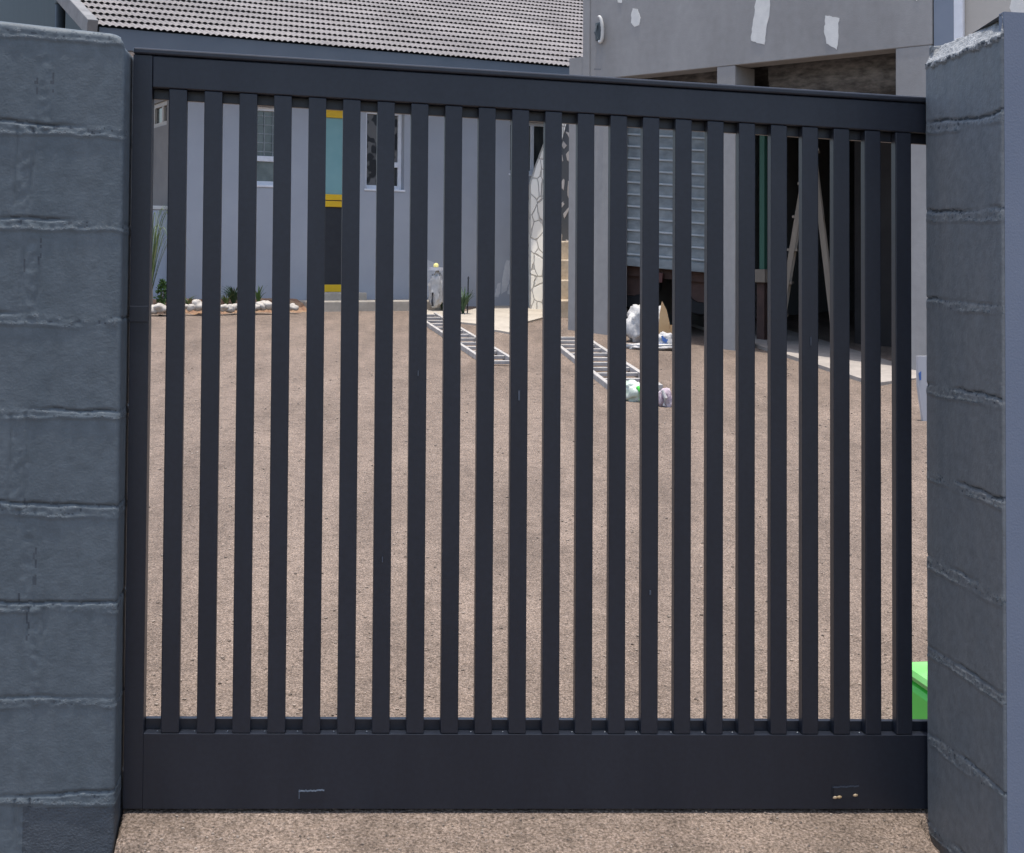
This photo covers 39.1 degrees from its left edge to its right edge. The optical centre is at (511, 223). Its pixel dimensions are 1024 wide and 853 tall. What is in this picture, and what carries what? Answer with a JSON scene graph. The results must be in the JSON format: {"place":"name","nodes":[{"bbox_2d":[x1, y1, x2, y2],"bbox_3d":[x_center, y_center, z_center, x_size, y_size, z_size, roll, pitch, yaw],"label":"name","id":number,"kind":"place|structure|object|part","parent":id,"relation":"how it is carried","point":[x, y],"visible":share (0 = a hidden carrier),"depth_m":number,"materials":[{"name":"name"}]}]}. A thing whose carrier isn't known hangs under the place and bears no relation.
{"place":"outdoors","nodes":[
{"label":"outdoors","id":0,"kind":"place"},
{"bbox_2d":[427,306,541,333],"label":"path","id":1,"kind":"structure","parent":0,"point":[502,317],"depth_m":15.57,"materials":[{"name":"concrete"}]},
{"bbox_2d":[428,263,442,307],"bbox_3d":[-0.848,0.685,16.047,0.180,0.500,0.188,0,-2,0],"label":"gas cylinder","id":2,"kind":"object","parent":1,"relation":"on","point":[435,298],"visible":0.99,"depth_m":15.99,"materials":[{"name":"white metal"}]},
{"bbox_2d":[114,306,939,852],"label":"ground","id":3,"kind":"structure","parent":0,"point":[564,830],"depth_m":5.20,"materials":[{"name":"beige gravel"}]},
{"bbox_2d":[0,21,132,852],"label":"block wall","id":4,"kind":"structure","parent":3,"relation":"on","point":[66,110],"depth_m":3.03,"materials":[{"name":"grey concrete"}]},
{"bbox_2d":[123,47,927,808],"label":"sliding gate","id":5,"kind":"structure","parent":4,"relation":"attached to","point":[345,757],"depth_m":3.27,"materials":[{"name":"metal"}]},
{"bbox_2d":[151,305,156,313],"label":"white stone","id":6,"kind":"object","parent":3,"relation":"on","point":[153,311],"visible":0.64,"depth_m":14.42,"materials":[{"name":"white stone"}]},
{"bbox_2d":[152,206,166,298],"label":"garden wall","id":7,"kind":"structure","parent":3,"relation":"on","point":[162,272],"depth_m":15.64,"materials":[{"name":"paint"}]},
{"bbox_2d":[153,303,165,312],"bbox_3d":[-3.534,0.844,14.479,0.155,0.098,0.138,1,-2,-22],"label":"white stone","id":8,"kind":"object","parent":3,"relation":"on","point":[159,307],"visible":0.88,"depth_m":14.43,"materials":[{"name":"white stone"}]},
{"bbox_2d":[186,304,194,311],"bbox_3d":[-3.263,0.853,14.632,0.087,0.078,0.094,-1,-2,39],"label":"white stone","id":9,"kind":"object","parent":3,"relation":"on","point":[190,307],"visible":1,"depth_m":14.60,"materials":[{"name":"white stone"}]},
{"bbox_2d":[192,299,201,310],"bbox_3d":[-3.189,0.831,14.690,0.148,0.124,0.138,0,-2,20],"label":"white stone","id":10,"kind":"object","parent":3,"relation":"on","point":[197,303],"visible":0.81,"depth_m":14.64,"materials":[{"name":"white stone"}]},
{"bbox_2d":[221,304,228,311],"bbox_3d":[-2.965,0.865,14.818,0.099,0.082,0.120,0,-2,18],"label":"white stone","id":11,"kind":"object","parent":3,"relation":"on","point":[224,307],"visible":0.78,"depth_m":14.78,"materials":[{"name":"white stone"}]},
{"bbox_2d":[153,298,306,315],"bbox_3d":[-2.998,0.886,15.241,1.682,0.192,0.771,1,-2,-30],"label":"soil bed","id":12,"kind":"object","parent":3,"relation":"on","point":[301,305],"visible":0.19,"depth_m":15.33,"materials":[{"name":"brown soil"}]},
{"bbox_2d":[153,279,165,304],"bbox_3d":[-3.600,0.730,14.836,0.186,0.341,0.178,0,-2,0],"label":"shrub","id":13,"kind":"object","parent":12,"relation":"on","point":[161,285],"visible":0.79,"depth_m":14.81,"materials":[{"name":"green plant"}]},
{"bbox_2d":[152,206,192,304],"bbox_3d":[-3.477,0.388,14.714,0.465,1.165,0.369,2,-2,-35],"label":"palm plant","id":14,"kind":"object","parent":12,"relation":"on","point":[155,243],"visible":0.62,"depth_m":14.70,"materials":[{"name":"green plant"}]},
{"bbox_2d":[185,295,197,304],"bbox_3d":[-3.387,0.821,15.016,0.249,0.174,0.244,0,-2,0],"label":"dry tuft","id":15,"kind":"object","parent":12,"relation":"on","point":[188,302],"visible":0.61,"depth_m":14.99,"materials":[{"name":"green plant"}]},
{"bbox_2d":[221,294,234,303],"bbox_3d":[-3.018,0.832,15.218,0.205,0.186,0.203,2,-2,-35],"label":"dry tuft","id":16,"kind":"object","parent":12,"relation":"on","point":[226,300],"visible":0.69,"depth_m":15.19,"materials":[{"name":"green plant"}]},
{"bbox_2d":[222,286,236,303],"bbox_3d":[-2.954,0.784,15.256,0.341,0.286,0.347,0,-2,0],"label":"spiky plant","id":17,"kind":"object","parent":12,"relation":"on","point":[231,291],"visible":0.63,"depth_m":15.22,"materials":[{"name":"green plant"}]},
{"bbox_2d":[256,286,264,301],"bbox_3d":[-2.717,0.795,15.385,0.194,0.280,0.211,0,-2,0],"label":"spiky plant","id":18,"kind":"object","parent":12,"relation":"on","point":[258,296],"visible":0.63,"depth_m":15.37,"materials":[{"name":"green plant"}]},
{"bbox_2d":[225,304,234,312],"bbox_3d":[-2.913,0.874,14.872,0.103,0.093,0.120,0,-2,18],"label":"white stone","id":19,"kind":"object","parent":3,"relation":"on","point":[231,309],"visible":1,"depth_m":14.84,"materials":[{"name":"white stone"}]},
{"bbox_2d":[256,300,266,310],"bbox_3d":[-2.622,0.854,15.077,0.123,0.107,0.166,2,-2,-38],"label":"white stone","id":20,"kind":"object","parent":3,"relation":"on","point":[262,306],"visible":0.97,"depth_m":15.02,"materials":[{"name":"white stone"}]},
{"bbox_2d":[263,300,271,309],"bbox_3d":[-2.564,0.852,15.076,0.168,0.100,0.123,-1,-2,33],"label":"white stone","id":21,"kind":"object","parent":3,"relation":"on","point":[268,304],"visible":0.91,"depth_m":15.02,"materials":[{"name":"white stone"}]},
{"bbox_2d":[0,0,582,305],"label":"house","id":22,"kind":"structure","parent":3,"relation":"on","point":[541,36],"depth_m":16.48,"materials":[{"name":"paint"}]},
{"bbox_2d":[154,101,166,127],"bbox_3d":[-3.902,-1.221,16.117,0.060,0.273,0.597,1,-2,-30],"label":"window","id":23,"kind":"structure","parent":22,"relation":"in","point":[160,109],"depth_m":16.17,"materials":[{"name":"beige paint"}]},
{"bbox_2d":[257,107,273,186],"bbox_3d":[-2.778,-0.851,15.925,0.522,0.894,0.142,1,-2,-30],"label":"window","id":24,"kind":"structure","parent":22,"relation":"in","point":[265,129],"depth_m":15.98,"materials":[{"name":"grey glass"}]},
{"bbox_2d":[325,110,342,291],"bbox_3d":[-2.046,-0.268,16.351,0.478,2.080,0.060,1,-2,-30],"label":"door","id":25,"kind":"structure","parent":22,"relation":"in","point":[334,118],"depth_m":16.35,"materials":[{"name":"yellow paint"}]},
{"bbox_2d":[364,112,404,191],"bbox_3d":[-1.492,-0.841,16.657,0.515,0.935,0.142,1,-2,-30],"label":"window","id":26,"kind":"structure","parent":22,"relation":"in","point":[371,118],"depth_m":16.64,"materials":[{"name":"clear glass"}]},
{"bbox_2d":[509,121,542,175],"bbox_3d":[0.194,-0.913,17.621,0.603,0.668,0.142,1,-2,-30],"label":"window","id":27,"kind":"structure","parent":22,"relation":"in","point":[535,129],"depth_m":17.69,"materials":[{"name":"white glass"}]},
{"bbox_2d":[290,303,298,310],"bbox_3d":[-2.312,0.879,15.239,0.107,0.083,0.093,2,-2,-37],"label":"white stone","id":28,"kind":"object","parent":3,"relation":"on","point":[293,306],"visible":0.81,"depth_m":15.21,"materials":[{"name":"white stone"}]},
{"bbox_2d":[299,299,440,311],"bbox_3d":[-1.606,0.980,16.158,1.647,0.248,0.547,1,-2,-30],"label":"kerb ledge","id":29,"kind":"object","parent":3,"relation":"on","point":[364,305],"visible":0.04,"depth_m":15.87,"materials":[{"name":"concrete"}]},
{"bbox_2d":[461,287,473,313],"bbox_3d":[-0.535,0.870,15.770,0.256,0.367,0.255,0,-2,0],"label":"spiky plant","id":30,"kind":"object","parent":3,"relation":"on","point":[464,300],"visible":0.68,"depth_m":15.74,"materials":[{"name":"green plant"}]},
{"bbox_2d":[427,312,508,363],"bbox_3d":[-0.507,1.035,13.354,0.270,0.048,4.159,1,2,-12],"label":"ladder","id":31,"kind":"object","parent":3,"relation":"on","point":[433,322],"visible":0.38,"depth_m":13.02,"materials":[{"name":"metal"}]},
{"bbox_2d":[467,276,468,312],"bbox_3d":[-0.484,0.841,15.852,0.029,0.525,0.021,0,-2,0],"label":"garden stake","id":32,"kind":"object","parent":3,"relation":"on","point":[468,292],"visible":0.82,"depth_m":15.85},
{"bbox_2d":[139,341,926,852],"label":"loose stones","id":33,"kind":"object","parent":3,"relation":"on","point":[501,627],"visible":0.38,"depth_m":4.58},
{"bbox_2d":[529,145,542,308],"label":"stone pier","id":34,"kind":"structure","parent":3,"relation":"on","point":[536,241],"depth_m":17.06,"materials":[{"name":"white stone"}]},
{"bbox_2d":[561,124,568,240],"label":"stone wall","id":35,"kind":"structure","parent":3,"relation":"on","point":[565,182],"depth_m":17.19,"materials":[{"name":"white stone"}]},
{"bbox_2d":[561,241,568,317],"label":"stone steps","id":36,"kind":"structure","parent":3,"relation":"on","point":[564,279],"depth_m":16.57,"materials":[{"name":"stone"}]},
{"bbox_2d":[561,337,662,390],"bbox_3d":[0.689,1.121,11.941,0.395,0.046,3.349,1,2,-7],"label":"ladder","id":37,"kind":"object","parent":3,"relation":"on","point":[567,345],"visible":0.34,"depth_m":11.77,"materials":[{"name":"metal"}]},
{"bbox_2d":[626,380,639,401],"bbox_3d":[0.828,1.145,9.825,0.150,0.163,0.167,0,-2,0],"label":"bag","id":38,"kind":"object","parent":3,"relation":"on","point":[632,390],"visible":0.59,"depth_m":9.77,"materials":[{"name":"plastic"}]},
{"bbox_2d":[626,304,660,342],"bbox_3d":[1.272,0.959,13.731,0.471,0.380,0.326,0,-2,0],"label":"cement bag","id":39,"kind":"object","parent":3,"relation":"on","point":[633,325],"visible":0.39,"depth_m":13.63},
{"bbox_2d":[626,343,671,349],"bbox_3d":[1.280,1.120,13.147,0.595,0.069,0.246,0,-2,0],"label":"cement bag","id":40,"kind":"object","parent":3,"relation":"on","point":[663,346],"visible":0.44,"depth_m":13.06,"materials":[{"name":"white paper"}]},
{"bbox_2d":[659,331,671,343],"bbox_3d":[1.411,1.077,13.201,0.188,0.184,0.162,0,-2,0],"label":"cement bag","id":41,"kind":"object","parent":40,"relation":"on","point":[664,337],"visible":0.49,"depth_m":13.14,"materials":[{"name":"white paper"}]},
{"bbox_2d":[659,388,671,406],"bbox_3d":[1.020,1.165,9.639,0.113,0.138,0.120,0,-2,0],"label":"plastic bag","id":42,"kind":"object","parent":3,"relation":"on","point":[665,397],"visible":0.85,"depth_m":9.61,"materials":[{"name":"white plastic"}]},
{"bbox_2d":[659,302,671,333],"bbox_3d":[1.434,0.932,13.382,0.125,0.420,0.108,1,-2,-17],"label":"cardboard flap","id":43,"kind":"object","parent":3,"relation":"on","point":[665,326],"visible":0.44,"depth_m":13.43,"materials":[{"name":"beige cardboard"}]},
{"bbox_2d":[627,128,759,315],"bbox_3d":[1.790,-0.166,14.976,1.311,2.155,1.320,5,0,20],"label":"box trailer","id":44,"kind":"object","parent":3,"relation":"on","point":[665,213],"visible":0.15,"depth_m":14.40,"materials":[{"name":"metal"}]},
{"bbox_2d":[568,0,953,369],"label":"garage","id":45,"kind":"structure","parent":3,"relation":"on","point":[871,46],"depth_m":13.38,"materials":[{"name":"paint"}]},
{"bbox_2d":[594,15,603,43],"bbox_3d":[0.873,-1.936,14.360,0.131,0.282,0.074,-1,-2,42],"label":"wall lamp","id":46,"kind":"object","parent":45,"relation":"attached to","point":[599,32],"visible":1,"depth_m":14.35,"materials":[{"name":"white glass"}]},
{"bbox_2d":[691,320,915,385],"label":"garage floor","id":47,"kind":"structure","parent":3,"relation":"on","point":[824,355],"depth_m":12.83,"materials":[{"name":"concrete"}]},
{"bbox_2d":[755,135,767,339],"bbox_3d":[2.462,-0.027,14.174,0.145,2.361,0.140,-1,-2,42],"label":"green pole","id":48,"kind":"object","parent":47,"relation":"on","point":[761,275],"visible":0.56,"depth_m":14.14,"materials":[{"name":"green metal"}]},
{"bbox_2d":[787,148,829,318],"bbox_3d":[2.845,0.247,13.900,0.615,1.927,0.435,0,-2,15],"label":"step ladder","id":49,"kind":"object","parent":47,"relation":"on","point":[792,249],"visible":0.46,"depth_m":13.76,"materials":[{"name":"silver metal"}]},
{"bbox_2d":[854,141,891,346],"bbox_3d":[3.746,0.173,14.235,0.568,2.213,0.530,-1,-2,42],"label":"cupboard","id":50,"kind":"object","parent":47,"relation":"on","point":[886,295],"visible":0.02,"depth_m":14.04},
{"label":"cupboard door","id":51,"kind":"part","parent":50,"relation":"part of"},
{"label":"cupboard door","id":52,"kind":"part","parent":50,"relation":"part of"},
{"bbox_2d":[912,662,926,718],"bbox_3d":[1.219,1.268,3.760,0.306,0.182,0.306,1,-2,-8],"label":"green bin","id":53,"kind":"object","parent":3,"relation":"on","point":[919,690],"visible":0.02,"depth_m":3.78,"materials":[{"name":"plastic"}]},
{"bbox_2d":[916,356,927,420],"bbox_3d":[2.700,1.069,9.358,0.142,0.420,0.033,1,-2,-8],"label":"white board","id":54,"kind":"object","parent":3,"relation":"on","point":[921,373],"visible":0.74,"depth_m":9.34,"materials":[{"name":"grey"}]},
{"bbox_2d":[925,12,1023,852],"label":"block wall","id":55,"kind":"structure","parent":3,"relation":"on","point":[975,355],"depth_m":3.12,"materials":[{"name":"paint"}]},
{"bbox_2d":[954,0,1023,39],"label":"beige house","id":56,"kind":"structure","parent":3,"relation":"on","point":[971,16],"depth_m":11.85,"materials":[{"name":"paint"}]}
]}

